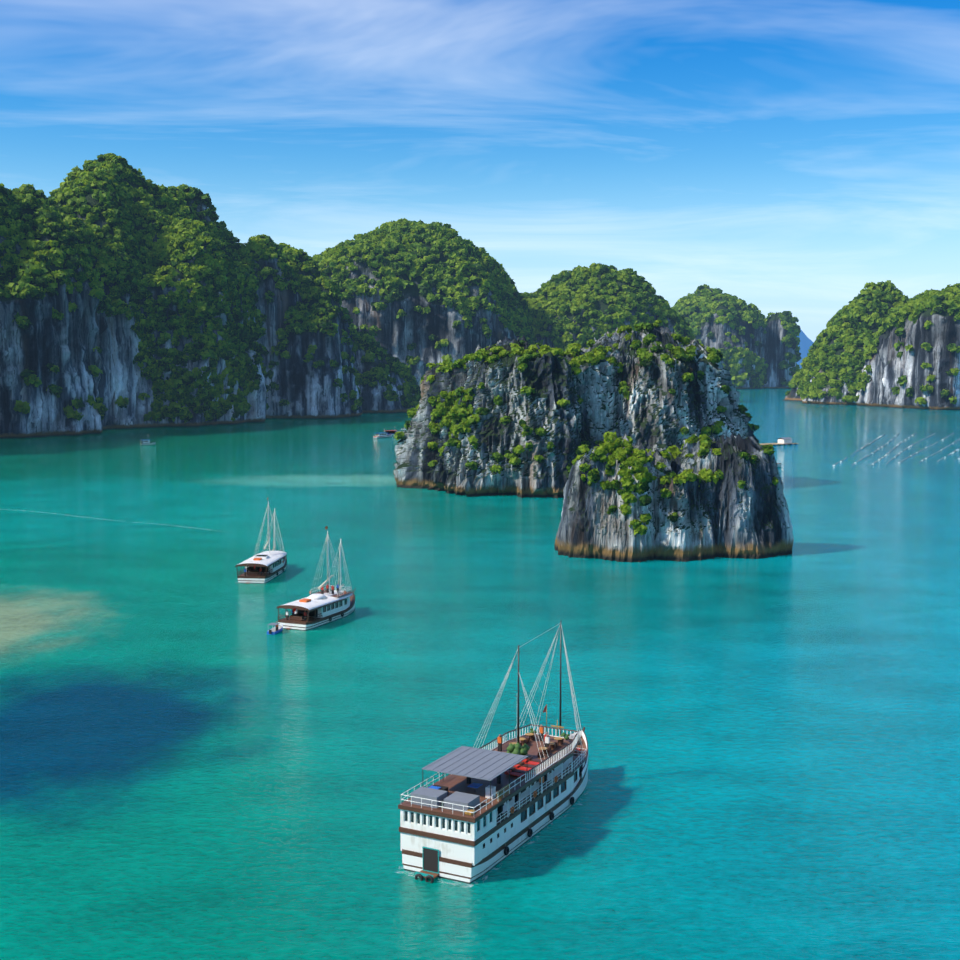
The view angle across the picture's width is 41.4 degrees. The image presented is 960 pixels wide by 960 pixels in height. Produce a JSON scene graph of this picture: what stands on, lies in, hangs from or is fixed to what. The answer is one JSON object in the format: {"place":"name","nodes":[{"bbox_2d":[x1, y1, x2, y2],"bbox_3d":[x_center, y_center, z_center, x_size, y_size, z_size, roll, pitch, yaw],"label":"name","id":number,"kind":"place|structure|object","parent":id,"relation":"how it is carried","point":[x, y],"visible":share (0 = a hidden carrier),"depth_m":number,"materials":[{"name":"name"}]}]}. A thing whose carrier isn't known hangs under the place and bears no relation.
{"place":"outdoors","nodes":[
{"label":"outdoors","id":0,"kind":"place"},
{"bbox_2d":[0,389,959,959],"bbox_3d":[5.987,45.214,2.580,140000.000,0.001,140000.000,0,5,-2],"label":"sea water","id":1,"kind":"structure","parent":0,"point":[198,761],"depth_m":169.51,"materials":[{"name":"teal liquid"}]},
{"bbox_2d":[141,440,155,444],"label":"boat","id":2,"kind":"object","parent":1,"relation":"on","point":[146,442],"visible":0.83,"depth_m":702.12,"materials":[{"name":"white paint"}]},
{"bbox_2d":[0,159,416,438],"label":"island rock","id":3,"kind":"object","parent":1,"relation":"on","point":[68,342],"visible":0.31,"depth_m":865.57,"materials":[{"name":"grey stone"}]},
{"bbox_2d":[0,153,421,422],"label":"island trees","id":4,"kind":"object","parent":3,"relation":"on","point":[146,254],"visible":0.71,"depth_m":904.67,"materials":[{"name":"green plant"}]},
{"bbox_2d":[235,498,286,583],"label":"sailing boat","id":5,"kind":"object","parent":1,"relation":"on","point":[263,567],"visible":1,"depth_m":267.41,"materials":[{"name":"white paint"}]},
{"bbox_2d":[267,621,282,634],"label":"dinghy","id":6,"kind":"object","parent":1,"relation":"on","point":[276,629],"visible":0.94,"depth_m":213.67,"materials":[{"name":"white paint"}]},
{"bbox_2d":[276,526,355,630],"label":"sailing boat","id":7,"kind":"object","parent":1,"relation":"on","point":[319,608],"visible":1,"depth_m":222.11,"materials":[{"name":"white paint"}]},
{"bbox_2d":[373,433,391,437],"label":"boat","id":8,"kind":"object","parent":1,"relation":"on","point":[381,435],"visible":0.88,"depth_m":770.34,"materials":[{"name":"white paint"}]},
{"bbox_2d":[386,430,396,434],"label":"boat","id":9,"kind":"object","parent":1,"relation":"on","point":[388,432],"visible":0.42,"depth_m":795.97,"materials":[{"name":"white paint"}]},
{"bbox_2d":[398,620,590,887],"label":"cruise boat","id":10,"kind":"object","parent":1,"relation":"on","point":[468,814],"visible":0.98,"depth_m":117.22,"materials":[{"name":"white paint"}]},
{"bbox_2d":[325,233,685,390],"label":"island rock","id":11,"kind":"object","parent":1,"relation":"on","point":[395,337],"visible":0.19,"depth_m":1285.10,"materials":[{"name":"grey stone"}]},
{"bbox_2d":[311,218,694,394],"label":"island trees","id":12,"kind":"object","parent":11,"relation":"on","point":[394,236],"visible":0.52,"depth_m":1346.74,"materials":[{"name":"green plant"}]},
{"bbox_2d":[393,326,758,497],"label":"island rock","id":13,"kind":"object","parent":1,"relation":"on","point":[653,413],"visible":0.77,"depth_m":442.42,"materials":[{"name":"grey stone"}]},
{"bbox_2d":[393,320,758,473],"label":"island trees","id":14,"kind":"object","parent":13,"relation":"on","point":[460,413],"visible":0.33,"depth_m":444.97,"materials":[{"name":"green plant"}]},
{"bbox_2d":[554,433,793,562],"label":"island rock","id":15,"kind":"object","parent":1,"relation":"on","point":[725,517],"visible":0.75,"depth_m":295.03,"materials":[{"name":"grey stone"}]},
{"bbox_2d":[572,431,778,534],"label":"island trees","id":16,"kind":"object","parent":15,"relation":"on","point":[614,447],"visible":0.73,"depth_m":293.12,"materials":[{"name":"green plant"}]},
{"bbox_2d":[679,287,795,388],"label":"island rock","id":17,"kind":"object","parent":1,"relation":"on","point":[773,349],"visible":0.38,"depth_m":2205.85,"materials":[{"name":"grey stone"}]},
{"bbox_2d":[671,284,800,388],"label":"island trees","id":18,"kind":"object","parent":17,"relation":"on","point":[706,303],"visible":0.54,"depth_m":2204.45,"materials":[{"name":"green plant"}]},
{"bbox_2d":[759,437,799,445],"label":"floating dock","id":19,"kind":"object","parent":1,"relation":"on","point":[784,440],"visible":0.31,"depth_m":704.47,"materials":[{"name":"white paint"}]},
{"bbox_2d":[784,287,959,409],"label":"island rock","id":20,"kind":"object","parent":1,"relation":"on","point":[889,367],"visible":0.48,"depth_m":1252.66,"materials":[{"name":"grey stone"}]},
{"bbox_2d":[785,280,959,404],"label":"island trees","id":21,"kind":"object","parent":20,"relation":"on","point":[947,299],"visible":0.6,"depth_m":1373.78,"materials":[{"name":"green plant"}]},
{"bbox_2d":[834,433,959,464],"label":"buoy lines","id":22,"kind":"object","parent":1,"relation":"on","point":[904,449],"visible":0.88,"depth_m":662.89,"materials":[{"name":"white paint"}]},
{"bbox_2d":[0,0,959,341],"label":"sky","id":23,"kind":"structure","parent":0,"point":[795,156],"materials":[{"name":"blue"}]},
{"bbox_2d":[796,329,813,368],"bbox_3d":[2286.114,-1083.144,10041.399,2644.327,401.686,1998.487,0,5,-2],"label":"mountains","id":24,"kind":"structure","parent":0,"point":[805,343],"depth_m":9405.35,"materials":[{"name":"blue"}]}
]}

